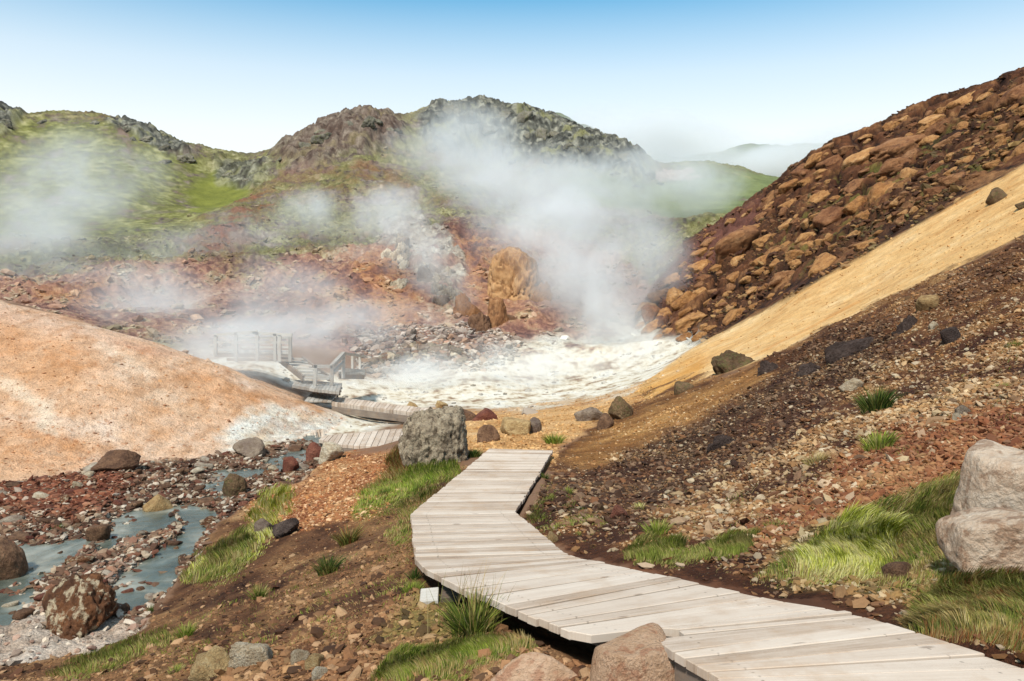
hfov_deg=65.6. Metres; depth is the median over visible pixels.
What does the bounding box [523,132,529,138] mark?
crag rock
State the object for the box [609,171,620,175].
crag rock
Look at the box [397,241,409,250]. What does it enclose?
crag rock
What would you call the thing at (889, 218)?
block rock
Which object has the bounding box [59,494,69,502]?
stream stone
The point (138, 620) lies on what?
stream stone
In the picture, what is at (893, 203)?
block rock
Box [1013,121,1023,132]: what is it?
block rock
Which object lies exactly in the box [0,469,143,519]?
gravel
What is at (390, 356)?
rubble stone
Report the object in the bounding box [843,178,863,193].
block rock
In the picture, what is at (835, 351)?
rock
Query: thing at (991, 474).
boulder
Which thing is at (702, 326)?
block rock
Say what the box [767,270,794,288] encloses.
block rock
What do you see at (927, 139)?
block rock
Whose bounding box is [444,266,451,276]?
crag rock
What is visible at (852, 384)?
stone
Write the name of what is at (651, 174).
crag rock
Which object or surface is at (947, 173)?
block rock
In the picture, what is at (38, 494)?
stream stone
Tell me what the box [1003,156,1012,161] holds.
block rock
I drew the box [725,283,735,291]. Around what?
block rock
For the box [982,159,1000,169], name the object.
block rock
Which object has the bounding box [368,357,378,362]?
rubble stone
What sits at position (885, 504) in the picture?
grass
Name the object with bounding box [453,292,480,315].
outcrop
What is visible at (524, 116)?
crag rock
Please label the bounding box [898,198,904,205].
block rock
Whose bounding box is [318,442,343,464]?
rock
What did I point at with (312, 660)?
stone
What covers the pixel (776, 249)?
block rock
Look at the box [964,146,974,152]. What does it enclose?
block rock
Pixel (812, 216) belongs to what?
block rock
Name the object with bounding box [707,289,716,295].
block rock
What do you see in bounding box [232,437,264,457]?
rock
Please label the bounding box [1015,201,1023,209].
rock
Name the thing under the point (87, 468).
stream stone
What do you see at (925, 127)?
block rock
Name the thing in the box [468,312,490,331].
outcrop
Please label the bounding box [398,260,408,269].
crag rock
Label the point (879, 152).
block rock
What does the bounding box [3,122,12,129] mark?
crag rock
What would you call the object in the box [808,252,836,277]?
block rock
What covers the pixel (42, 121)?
crag rock
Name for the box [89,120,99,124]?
crag rock
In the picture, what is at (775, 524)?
grass tuft
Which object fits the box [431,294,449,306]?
crag rock
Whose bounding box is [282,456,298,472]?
rock
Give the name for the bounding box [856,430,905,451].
grass tuft
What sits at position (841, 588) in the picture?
gravel
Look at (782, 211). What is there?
block rock
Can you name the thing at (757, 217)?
block rock
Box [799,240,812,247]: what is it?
block rock
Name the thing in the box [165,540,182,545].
stream stone
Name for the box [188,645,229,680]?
rock
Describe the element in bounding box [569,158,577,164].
crag rock
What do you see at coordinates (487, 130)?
crag rock
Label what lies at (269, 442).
stream stone
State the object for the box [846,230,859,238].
block rock
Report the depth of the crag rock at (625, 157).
106.35 m
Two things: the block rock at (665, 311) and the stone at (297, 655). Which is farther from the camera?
the block rock at (665, 311)
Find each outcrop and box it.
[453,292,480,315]
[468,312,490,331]
[487,246,540,300]
[487,297,509,327]
[531,281,552,301]
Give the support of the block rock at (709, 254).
on the ground at (74, 175)
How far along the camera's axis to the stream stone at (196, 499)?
14.91 m
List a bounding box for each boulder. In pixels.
[0,537,28,580]
[42,573,117,639]
[90,449,140,472]
[397,405,468,467]
[590,623,674,680]
[935,507,1023,575]
[950,439,1023,514]
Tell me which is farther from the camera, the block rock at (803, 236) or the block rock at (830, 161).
the block rock at (830, 161)
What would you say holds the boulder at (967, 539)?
on the ground at (74, 175)
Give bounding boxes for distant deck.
[319,429,402,450]
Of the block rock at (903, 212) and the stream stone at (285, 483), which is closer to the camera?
the stream stone at (285, 483)
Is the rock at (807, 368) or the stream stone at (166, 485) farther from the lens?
the stream stone at (166, 485)
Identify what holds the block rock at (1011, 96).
on the ground at (74, 175)
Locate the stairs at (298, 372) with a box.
[279,356,329,380]
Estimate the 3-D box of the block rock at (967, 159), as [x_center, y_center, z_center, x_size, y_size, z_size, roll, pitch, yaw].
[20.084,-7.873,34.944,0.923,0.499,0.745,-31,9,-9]
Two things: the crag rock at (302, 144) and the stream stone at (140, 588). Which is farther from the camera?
the crag rock at (302, 144)
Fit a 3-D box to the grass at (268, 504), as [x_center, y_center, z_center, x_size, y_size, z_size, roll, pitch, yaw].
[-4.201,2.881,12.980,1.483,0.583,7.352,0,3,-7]
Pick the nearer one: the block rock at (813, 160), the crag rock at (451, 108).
the block rock at (813, 160)
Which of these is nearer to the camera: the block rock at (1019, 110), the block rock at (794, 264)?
the block rock at (794, 264)
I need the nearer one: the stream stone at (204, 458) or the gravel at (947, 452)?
the gravel at (947, 452)
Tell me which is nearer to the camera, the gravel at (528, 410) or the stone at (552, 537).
the stone at (552, 537)
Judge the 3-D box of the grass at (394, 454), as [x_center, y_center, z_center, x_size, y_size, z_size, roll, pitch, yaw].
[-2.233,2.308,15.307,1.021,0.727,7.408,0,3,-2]
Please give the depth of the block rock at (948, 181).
29.71 m
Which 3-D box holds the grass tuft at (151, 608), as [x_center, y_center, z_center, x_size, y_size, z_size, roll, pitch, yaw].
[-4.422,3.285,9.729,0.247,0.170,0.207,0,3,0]
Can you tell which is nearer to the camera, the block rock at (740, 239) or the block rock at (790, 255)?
the block rock at (790, 255)
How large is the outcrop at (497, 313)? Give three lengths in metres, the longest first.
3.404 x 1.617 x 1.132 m
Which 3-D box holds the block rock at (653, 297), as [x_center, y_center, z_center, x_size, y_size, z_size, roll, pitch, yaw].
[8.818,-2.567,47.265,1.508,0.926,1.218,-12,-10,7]
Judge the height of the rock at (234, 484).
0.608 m
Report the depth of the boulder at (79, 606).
9.35 m
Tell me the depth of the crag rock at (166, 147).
111.49 m
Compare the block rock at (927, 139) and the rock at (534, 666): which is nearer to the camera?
the rock at (534, 666)
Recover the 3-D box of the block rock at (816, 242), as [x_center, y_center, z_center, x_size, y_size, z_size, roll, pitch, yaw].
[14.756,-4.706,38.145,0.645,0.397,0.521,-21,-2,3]
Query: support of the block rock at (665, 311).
on the ground at (74, 175)
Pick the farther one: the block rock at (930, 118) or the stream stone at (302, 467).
the block rock at (930, 118)
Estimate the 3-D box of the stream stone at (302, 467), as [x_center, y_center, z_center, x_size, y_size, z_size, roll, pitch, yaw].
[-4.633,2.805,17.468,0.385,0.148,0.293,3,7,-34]
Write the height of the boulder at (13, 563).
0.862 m
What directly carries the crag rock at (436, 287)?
on the ground at (74, 175)
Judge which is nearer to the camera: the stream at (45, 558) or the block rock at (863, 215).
the stream at (45, 558)
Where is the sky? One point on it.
(675, 78)
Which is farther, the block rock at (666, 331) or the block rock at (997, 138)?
the block rock at (666, 331)
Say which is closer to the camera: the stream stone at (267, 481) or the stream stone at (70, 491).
the stream stone at (70, 491)
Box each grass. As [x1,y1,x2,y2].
[46,623,176,680]
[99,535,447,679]
[178,522,265,590]
[182,480,297,585]
[348,444,410,499]
[348,457,463,520]
[369,630,537,680]
[376,469,462,555]
[426,559,514,635]
[524,482,611,540]
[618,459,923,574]
[619,527,763,569]
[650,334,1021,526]
[750,470,959,599]
[791,500,912,588]
[898,468,960,569]
[905,563,1023,652]
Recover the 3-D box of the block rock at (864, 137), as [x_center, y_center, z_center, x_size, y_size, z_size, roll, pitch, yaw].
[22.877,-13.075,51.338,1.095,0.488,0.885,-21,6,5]
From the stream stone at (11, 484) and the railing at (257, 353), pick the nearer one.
the stream stone at (11, 484)
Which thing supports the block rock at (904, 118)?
on the ground at (74, 175)
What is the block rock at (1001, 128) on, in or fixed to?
on the ground at (74, 175)
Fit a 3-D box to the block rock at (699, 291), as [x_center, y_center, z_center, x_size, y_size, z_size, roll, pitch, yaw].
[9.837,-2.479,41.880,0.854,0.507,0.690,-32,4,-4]
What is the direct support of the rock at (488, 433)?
on the ground at (74, 175)
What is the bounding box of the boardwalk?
[410,449,1023,680]
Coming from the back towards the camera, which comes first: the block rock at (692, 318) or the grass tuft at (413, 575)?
the block rock at (692, 318)
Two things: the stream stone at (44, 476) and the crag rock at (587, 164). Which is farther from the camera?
the crag rock at (587, 164)
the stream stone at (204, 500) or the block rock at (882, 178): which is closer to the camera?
the stream stone at (204, 500)
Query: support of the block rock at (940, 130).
on the ground at (74, 175)
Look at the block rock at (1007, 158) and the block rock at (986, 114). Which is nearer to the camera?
the block rock at (1007, 158)
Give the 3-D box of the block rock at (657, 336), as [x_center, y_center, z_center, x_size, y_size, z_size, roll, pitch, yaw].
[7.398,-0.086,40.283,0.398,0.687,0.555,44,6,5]
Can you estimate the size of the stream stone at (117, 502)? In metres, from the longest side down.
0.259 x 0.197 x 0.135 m
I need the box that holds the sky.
[0,0,1023,156]
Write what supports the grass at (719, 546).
on the ground at (74, 175)
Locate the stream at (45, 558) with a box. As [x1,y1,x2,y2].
[0,435,321,625]
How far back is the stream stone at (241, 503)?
14.45 m
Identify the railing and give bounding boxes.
[214,330,292,361]
[313,352,366,385]
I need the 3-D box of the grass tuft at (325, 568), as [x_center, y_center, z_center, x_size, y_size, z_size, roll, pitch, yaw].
[-1.767,2.161,7.683,0.445,0.243,0.426,0,3,0]
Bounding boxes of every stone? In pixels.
[0,515,23,524]
[1,600,18,606]
[5,481,20,487]
[7,531,29,540]
[12,608,35,619]
[32,491,48,498]
[33,592,44,600]
[36,475,47,479]
[41,518,55,523]
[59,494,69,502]
[65,489,76,493]
[65,555,94,564]
[72,481,82,487]
[81,477,96,482]
[82,462,97,471]
[82,471,94,476]
[112,499,122,505]
[118,603,129,611]
[121,588,133,592]
[123,473,132,477]
[127,500,143,506]
[134,469,142,473]
[135,605,146,610]
[135,617,144,623]
[136,586,144,590]
[144,593,154,599]
[161,482,170,488]
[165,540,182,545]
[170,468,184,474]
[188,497,198,501]
[190,467,203,473]
[193,484,205,490]
[194,462,213,468]
[197,476,207,479]
[197,497,214,503]
[199,516,219,524]
[200,456,208,461]
[238,501,248,505]
[263,441,274,446]
[263,470,272,474]
[263,479,273,483]
[268,465,277,470]
[280,481,294,485]
[287,445,301,451]
[290,649,309,664]
[297,463,309,470]
[305,653,323,669]
[312,666,327,680]
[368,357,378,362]
[387,352,396,359]
[407,401,417,406]
[417,344,428,350]
[428,346,441,351]
[435,400,447,407]
[450,347,463,354]
[456,357,467,363]
[547,531,557,542]
[610,505,627,518]
[838,378,862,391]
[928,321,938,329]
[952,413,960,419]
[954,405,970,414]
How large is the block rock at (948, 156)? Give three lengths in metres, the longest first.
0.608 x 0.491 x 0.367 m
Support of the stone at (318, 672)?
on the ground at (74, 175)
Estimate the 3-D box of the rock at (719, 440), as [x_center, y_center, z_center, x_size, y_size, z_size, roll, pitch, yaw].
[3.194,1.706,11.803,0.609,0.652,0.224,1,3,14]
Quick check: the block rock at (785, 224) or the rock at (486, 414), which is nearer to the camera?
the rock at (486, 414)
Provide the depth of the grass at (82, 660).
7.37 m
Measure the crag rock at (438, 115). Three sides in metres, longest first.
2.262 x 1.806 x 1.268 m
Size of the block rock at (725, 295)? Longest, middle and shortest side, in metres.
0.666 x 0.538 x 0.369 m
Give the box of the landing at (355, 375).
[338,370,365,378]
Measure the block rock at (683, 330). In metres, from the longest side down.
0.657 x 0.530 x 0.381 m
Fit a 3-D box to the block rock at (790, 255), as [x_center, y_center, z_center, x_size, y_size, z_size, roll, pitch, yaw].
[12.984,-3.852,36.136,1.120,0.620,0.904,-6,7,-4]
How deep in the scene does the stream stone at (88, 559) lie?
11.42 m
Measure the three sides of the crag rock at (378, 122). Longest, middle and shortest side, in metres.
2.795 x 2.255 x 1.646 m
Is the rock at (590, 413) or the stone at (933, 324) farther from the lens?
the rock at (590, 413)
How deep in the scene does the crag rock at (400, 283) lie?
50.42 m
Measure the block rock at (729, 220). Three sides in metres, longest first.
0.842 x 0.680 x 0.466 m
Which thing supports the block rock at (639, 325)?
on the ground at (74, 175)
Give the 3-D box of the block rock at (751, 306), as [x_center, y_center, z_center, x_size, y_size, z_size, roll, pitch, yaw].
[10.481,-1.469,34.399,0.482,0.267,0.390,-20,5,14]
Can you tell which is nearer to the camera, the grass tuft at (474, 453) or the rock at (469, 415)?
the grass tuft at (474, 453)
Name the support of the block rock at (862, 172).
on the ground at (74, 175)
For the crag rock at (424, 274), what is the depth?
51.66 m
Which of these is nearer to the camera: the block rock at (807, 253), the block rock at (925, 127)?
the block rock at (807, 253)
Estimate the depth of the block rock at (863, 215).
33.56 m
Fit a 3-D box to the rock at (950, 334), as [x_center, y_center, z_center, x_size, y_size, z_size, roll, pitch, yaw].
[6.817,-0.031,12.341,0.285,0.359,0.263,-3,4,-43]
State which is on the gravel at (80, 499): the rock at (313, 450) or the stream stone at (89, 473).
the stream stone at (89, 473)
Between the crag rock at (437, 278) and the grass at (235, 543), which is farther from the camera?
the crag rock at (437, 278)
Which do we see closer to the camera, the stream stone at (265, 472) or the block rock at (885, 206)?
the stream stone at (265, 472)
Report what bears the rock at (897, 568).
on the ground at (74, 175)
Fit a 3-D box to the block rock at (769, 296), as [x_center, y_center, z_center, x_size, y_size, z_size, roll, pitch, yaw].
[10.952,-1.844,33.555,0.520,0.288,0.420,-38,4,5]
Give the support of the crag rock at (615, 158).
on the ground at (74, 175)
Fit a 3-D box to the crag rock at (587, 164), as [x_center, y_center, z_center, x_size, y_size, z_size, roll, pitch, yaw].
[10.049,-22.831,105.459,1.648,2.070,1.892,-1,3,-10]
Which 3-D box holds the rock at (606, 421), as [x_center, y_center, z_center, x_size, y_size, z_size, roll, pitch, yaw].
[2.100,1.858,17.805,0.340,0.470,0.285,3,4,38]
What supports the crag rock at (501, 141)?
on the ground at (74, 175)
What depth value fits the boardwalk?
4.26 m
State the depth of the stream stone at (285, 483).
15.51 m
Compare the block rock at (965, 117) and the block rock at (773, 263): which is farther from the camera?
the block rock at (965, 117)
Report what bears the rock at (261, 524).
on the ground at (74, 175)
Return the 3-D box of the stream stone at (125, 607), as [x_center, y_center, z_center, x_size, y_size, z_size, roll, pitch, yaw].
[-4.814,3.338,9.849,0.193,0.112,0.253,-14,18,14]
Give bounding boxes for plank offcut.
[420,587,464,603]
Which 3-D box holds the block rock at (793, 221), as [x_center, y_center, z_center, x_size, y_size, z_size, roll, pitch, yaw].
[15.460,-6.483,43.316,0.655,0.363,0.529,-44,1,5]
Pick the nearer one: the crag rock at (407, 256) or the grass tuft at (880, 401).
the grass tuft at (880, 401)
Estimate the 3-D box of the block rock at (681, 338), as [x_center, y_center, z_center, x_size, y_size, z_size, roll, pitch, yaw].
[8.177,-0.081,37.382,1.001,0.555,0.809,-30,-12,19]
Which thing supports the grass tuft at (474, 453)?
on the ground at (74, 175)
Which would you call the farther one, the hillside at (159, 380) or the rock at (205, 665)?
the hillside at (159, 380)
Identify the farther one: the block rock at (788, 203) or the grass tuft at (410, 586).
the block rock at (788, 203)
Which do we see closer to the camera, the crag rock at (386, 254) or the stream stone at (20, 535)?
the stream stone at (20, 535)
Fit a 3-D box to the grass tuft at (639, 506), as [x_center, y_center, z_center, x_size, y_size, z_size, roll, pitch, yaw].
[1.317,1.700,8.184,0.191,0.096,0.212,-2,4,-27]
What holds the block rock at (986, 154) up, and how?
on the ground at (74, 175)
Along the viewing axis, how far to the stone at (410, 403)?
29.11 m
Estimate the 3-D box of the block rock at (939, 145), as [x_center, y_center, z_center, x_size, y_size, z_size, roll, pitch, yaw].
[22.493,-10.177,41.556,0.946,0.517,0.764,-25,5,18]
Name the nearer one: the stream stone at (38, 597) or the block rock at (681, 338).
the stream stone at (38, 597)
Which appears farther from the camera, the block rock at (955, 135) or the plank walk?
the block rock at (955, 135)
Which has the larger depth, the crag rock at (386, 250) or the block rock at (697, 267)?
the crag rock at (386, 250)
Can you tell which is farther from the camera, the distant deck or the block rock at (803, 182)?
the block rock at (803, 182)
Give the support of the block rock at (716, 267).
on the ground at (74, 175)
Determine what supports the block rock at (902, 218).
on the ground at (74, 175)
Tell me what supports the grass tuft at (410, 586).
on the ground at (74, 175)
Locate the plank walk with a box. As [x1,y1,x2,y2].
[332,397,428,421]
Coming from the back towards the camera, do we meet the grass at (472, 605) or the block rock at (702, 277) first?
the block rock at (702, 277)
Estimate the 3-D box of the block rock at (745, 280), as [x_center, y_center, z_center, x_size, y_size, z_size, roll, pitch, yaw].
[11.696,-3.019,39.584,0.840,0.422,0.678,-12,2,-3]
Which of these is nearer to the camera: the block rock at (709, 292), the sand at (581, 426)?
the sand at (581, 426)
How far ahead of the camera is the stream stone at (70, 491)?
14.96 m
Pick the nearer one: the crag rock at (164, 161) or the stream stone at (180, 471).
the stream stone at (180, 471)
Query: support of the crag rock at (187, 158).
on the ground at (74, 175)
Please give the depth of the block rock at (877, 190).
37.40 m
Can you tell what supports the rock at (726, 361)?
on the ground at (74, 175)
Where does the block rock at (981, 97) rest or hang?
on the ground at (74, 175)
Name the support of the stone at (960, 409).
on the ground at (74, 175)
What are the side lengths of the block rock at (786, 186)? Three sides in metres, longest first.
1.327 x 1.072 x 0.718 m
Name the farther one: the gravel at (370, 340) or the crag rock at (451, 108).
the crag rock at (451, 108)
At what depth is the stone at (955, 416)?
7.83 m
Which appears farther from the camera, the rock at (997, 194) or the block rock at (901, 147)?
the block rock at (901, 147)
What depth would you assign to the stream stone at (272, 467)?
17.54 m
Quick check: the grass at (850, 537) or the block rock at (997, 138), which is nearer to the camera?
the grass at (850, 537)
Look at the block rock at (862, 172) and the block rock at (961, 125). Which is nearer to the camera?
the block rock at (961, 125)
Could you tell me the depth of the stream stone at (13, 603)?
10.11 m
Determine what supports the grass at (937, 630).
on the ground at (74, 175)
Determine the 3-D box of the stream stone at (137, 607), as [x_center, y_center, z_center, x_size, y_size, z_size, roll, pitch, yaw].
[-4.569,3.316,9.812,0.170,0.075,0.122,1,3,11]
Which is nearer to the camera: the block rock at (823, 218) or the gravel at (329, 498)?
the gravel at (329, 498)
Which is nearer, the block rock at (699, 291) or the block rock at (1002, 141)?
the block rock at (1002, 141)
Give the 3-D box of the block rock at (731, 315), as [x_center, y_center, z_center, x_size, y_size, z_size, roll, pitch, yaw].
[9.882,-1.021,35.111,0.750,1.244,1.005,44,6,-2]
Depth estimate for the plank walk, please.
25.30 m
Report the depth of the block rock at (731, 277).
41.28 m
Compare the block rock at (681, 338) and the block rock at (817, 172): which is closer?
the block rock at (681, 338)
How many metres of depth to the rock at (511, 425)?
17.89 m
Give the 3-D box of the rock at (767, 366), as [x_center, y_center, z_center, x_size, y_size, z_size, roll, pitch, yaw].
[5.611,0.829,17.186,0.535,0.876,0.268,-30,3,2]
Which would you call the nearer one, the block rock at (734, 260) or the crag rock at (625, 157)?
the block rock at (734, 260)
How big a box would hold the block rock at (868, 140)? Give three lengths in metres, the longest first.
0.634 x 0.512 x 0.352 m
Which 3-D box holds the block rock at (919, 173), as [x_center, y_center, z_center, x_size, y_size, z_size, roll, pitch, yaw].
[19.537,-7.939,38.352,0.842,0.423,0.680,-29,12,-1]
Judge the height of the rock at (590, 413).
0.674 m
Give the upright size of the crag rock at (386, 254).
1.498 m
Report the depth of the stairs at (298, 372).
29.12 m
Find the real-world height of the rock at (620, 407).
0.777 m
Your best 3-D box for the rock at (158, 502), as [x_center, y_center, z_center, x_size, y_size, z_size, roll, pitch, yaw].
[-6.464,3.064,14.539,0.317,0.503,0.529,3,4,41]
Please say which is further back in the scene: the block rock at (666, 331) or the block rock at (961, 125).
the block rock at (961, 125)
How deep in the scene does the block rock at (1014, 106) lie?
40.43 m
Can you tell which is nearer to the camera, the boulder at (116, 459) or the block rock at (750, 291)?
the boulder at (116, 459)
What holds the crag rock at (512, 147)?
on the ground at (74, 175)
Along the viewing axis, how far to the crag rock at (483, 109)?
128.25 m
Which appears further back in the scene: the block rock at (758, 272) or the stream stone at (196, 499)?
the block rock at (758, 272)
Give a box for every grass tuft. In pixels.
[140,603,153,612]
[167,664,185,674]
[174,621,198,638]
[243,583,271,599]
[312,553,348,576]
[327,523,365,546]
[400,580,425,593]
[403,566,422,579]
[433,588,509,639]
[468,447,484,457]
[539,432,569,443]
[565,488,574,493]
[631,502,645,509]
[638,517,674,535]
[760,518,787,526]
[801,450,833,465]
[846,384,905,414]
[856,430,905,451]
[1004,339,1022,347]
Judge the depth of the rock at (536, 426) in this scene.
18.26 m
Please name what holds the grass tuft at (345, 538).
on the ground at (74, 175)
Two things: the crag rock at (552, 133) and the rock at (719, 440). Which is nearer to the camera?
the rock at (719, 440)
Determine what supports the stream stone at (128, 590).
on the ground at (74, 175)
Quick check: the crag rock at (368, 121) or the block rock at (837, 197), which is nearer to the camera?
the block rock at (837, 197)
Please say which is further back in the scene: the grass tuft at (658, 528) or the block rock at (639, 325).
the block rock at (639, 325)
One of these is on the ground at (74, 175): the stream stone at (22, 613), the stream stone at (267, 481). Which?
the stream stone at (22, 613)
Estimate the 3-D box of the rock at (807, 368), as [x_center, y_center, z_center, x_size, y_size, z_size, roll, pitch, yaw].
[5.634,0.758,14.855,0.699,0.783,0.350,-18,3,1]
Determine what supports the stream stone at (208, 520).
on the ground at (74, 175)
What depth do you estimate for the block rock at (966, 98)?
46.40 m
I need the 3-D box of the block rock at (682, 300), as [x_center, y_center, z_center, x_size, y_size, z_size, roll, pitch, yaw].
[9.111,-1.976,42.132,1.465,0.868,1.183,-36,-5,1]
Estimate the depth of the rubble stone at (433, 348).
39.83 m
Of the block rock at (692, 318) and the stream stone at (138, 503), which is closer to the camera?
the stream stone at (138, 503)
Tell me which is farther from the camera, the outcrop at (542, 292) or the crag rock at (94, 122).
the crag rock at (94, 122)
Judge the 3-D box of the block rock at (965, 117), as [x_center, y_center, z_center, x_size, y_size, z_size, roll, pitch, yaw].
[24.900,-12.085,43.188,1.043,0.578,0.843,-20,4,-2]
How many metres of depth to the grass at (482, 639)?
4.18 m
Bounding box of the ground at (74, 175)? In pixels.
[0,67,1023,680]
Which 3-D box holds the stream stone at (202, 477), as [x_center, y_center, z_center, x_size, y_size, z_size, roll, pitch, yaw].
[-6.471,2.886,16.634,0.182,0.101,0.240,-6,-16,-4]
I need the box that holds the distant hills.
[556,112,823,176]
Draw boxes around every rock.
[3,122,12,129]
[37,119,46,123]
[85,524,110,540]
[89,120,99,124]
[139,136,152,141]
[142,494,172,511]
[158,144,170,150]
[158,159,171,163]
[176,153,195,163]
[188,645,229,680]
[222,473,246,496]
[228,642,272,667]
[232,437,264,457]
[254,518,272,534]
[272,518,298,538]
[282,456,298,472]
[298,142,310,147]
[306,442,320,460]
[310,132,331,143]
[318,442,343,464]
[361,116,375,128]
[373,117,382,125]
[381,248,390,258]
[383,251,395,260]
[389,249,403,260]
[390,278,408,288]
[394,128,402,133]
[395,233,404,248]
[396,237,409,247]
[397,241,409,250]
[397,254,402,263]
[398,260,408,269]
[403,252,411,260]
[417,265,432,281]
[429,264,441,272]
[430,274,441,282]
[431,281,446,294]
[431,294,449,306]
[435,112,444,119]
[436,285,454,298]
[442,104,460,114]
[443,277,456,285]
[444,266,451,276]
[459,110,479,123]
[463,409,475,420]
[472,408,497,420]
[477,425,499,442]
[478,105,487,112]
[482,125,499,136]
[491,652,576,680]
[494,109,511,118]
[497,136,506,146]
[500,417,530,434]
[510,145,518,149]
[516,110,532,123]
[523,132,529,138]
[530,417,541,432]
[535,127,549,139]
[543,157,549,163]
[549,131,557,135]
[562,143,573,149]
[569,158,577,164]
[574,407,602,420]
[577,146,591,154]
[582,160,593,168]
[596,413,613,429]
[608,396,632,418]
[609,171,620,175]
[611,154,620,162]
[619,153,633,162]
[634,302,657,318]
[635,321,644,328]
[641,304,660,322]
[641,319,658,334]
[644,170,655,179]
[647,288,668,304]
[652,334,662,339]
[656,307,671,316]
[658,283,666,288]
[662,328,672,335]
[663,272,679,283]
[666,287,682,304]
[670,291,695,310]
[674,381,693,394]
[675,312,708,334]
[675,332,691,341]
[678,306,692,318]
[678,326,690,333]
[687,259,711,273]
[690,247,707,257]
[691,327,698,334]
[691,331,706,341]
[692,287,706,295]
[694,281,703,288]
[696,274,710,281]
[699,323,707,330]
[700,237,715,247]
[703,325,716,331]
[706,251,713,258]
[706,434,735,453]
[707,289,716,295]
[709,264,720,271]
[711,350,754,374]
[714,225,759,264]
[714,299,725,307]
[722,291,731,297]
[722,308,745,325]
[724,218,735,224]
[725,271,738,283]
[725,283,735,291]
[725,304,734,311]
[730,254,743,267]
[738,276,750,283]
[745,286,757,295]
[748,302,757,309]
[751,252,769,266]
[752,234,770,249]
[754,212,766,221]
[754,267,764,275]
[757,360,777,375]
[765,293,774,299]
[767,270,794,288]
[769,258,780,272]
[770,247,781,252]
[777,199,795,208]
[778,179,797,193]
[778,207,787,217]
[778,218,791,230]
[779,241,790,246]
[785,249,803,262]
[787,259,801,269]
[788,217,799,224]
[790,163,809,178]
[794,232,815,244]
[796,362,820,376]
[797,177,810,186]
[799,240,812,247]
[800,218,809,229]
[803,152,821,168]
[804,251,811,255]
[807,190,830,202]
[808,212,818,220]
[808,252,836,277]
[812,206,843,229]
[812,239,821,246]
[813,169,827,175]
[816,154,842,168]
[821,142,833,150]
[821,234,832,245]
[824,336,874,364]
[827,243,836,251]
[829,195,839,199]
[837,145,854,155]
[841,147,873,170]
[841,195,866,215]
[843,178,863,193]
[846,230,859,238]
[853,239,873,250]
[855,209,869,219]
[857,134,873,141]
[858,167,869,176]
[862,138,870,145]
[867,182,895,206]
[869,134,925,162]
[870,156,876,162]
[872,230,883,235]
[877,176,886,181]
[878,157,911,176]
[882,121,899,130]
[882,201,891,211]
[882,561,911,579]
[886,215,894,221]
[887,138,918,158]
[889,196,898,207]
[891,315,917,335]
[894,213,908,223]
[897,115,908,121]
[897,209,907,215]
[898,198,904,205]
[899,167,917,178]
[899,191,908,197]
[902,148,918,158]
[905,122,917,128]
[909,206,918,213]
[915,294,938,311]
[916,170,924,177]
[917,121,936,131]
[918,114,945,128]
[918,134,939,146]
[923,186,946,196]
[926,162,944,173]
[928,173,937,181]
[932,139,951,149]
[933,107,946,113]
[935,127,943,133]
[938,171,965,187]
[940,327,960,344]
[943,166,956,175]
[944,152,953,162]
[945,91,974,109]
[947,132,960,140]
[954,155,974,164]
[956,121,967,129]
[959,114,972,121]
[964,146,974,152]
[966,108,977,115]
[967,173,980,179]
[975,92,990,101]
[980,111,993,119]
[980,149,990,156]
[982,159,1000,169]
[985,187,1006,204]
[992,138,1006,148]
[993,83,1023,111]
[993,134,1004,142]
[995,123,1008,133]
[1000,151,1009,157]
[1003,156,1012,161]
[1006,103,1018,111]
[1011,142,1023,156]
[1013,105,1023,116]
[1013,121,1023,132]
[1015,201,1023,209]
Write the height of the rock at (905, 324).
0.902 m
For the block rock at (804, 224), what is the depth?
41.03 m
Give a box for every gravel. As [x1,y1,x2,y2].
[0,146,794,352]
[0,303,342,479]
[0,434,321,668]
[0,452,590,680]
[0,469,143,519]
[181,321,691,426]
[242,450,409,534]
[347,319,525,378]
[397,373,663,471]
[526,237,1023,662]
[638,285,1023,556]
[644,68,1023,342]
[645,172,1023,392]
[744,399,1023,548]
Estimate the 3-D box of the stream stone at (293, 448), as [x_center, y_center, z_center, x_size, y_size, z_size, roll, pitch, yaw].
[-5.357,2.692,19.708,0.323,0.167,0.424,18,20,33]
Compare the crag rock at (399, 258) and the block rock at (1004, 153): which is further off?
the crag rock at (399, 258)
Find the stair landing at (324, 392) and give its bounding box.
[292,380,341,402]

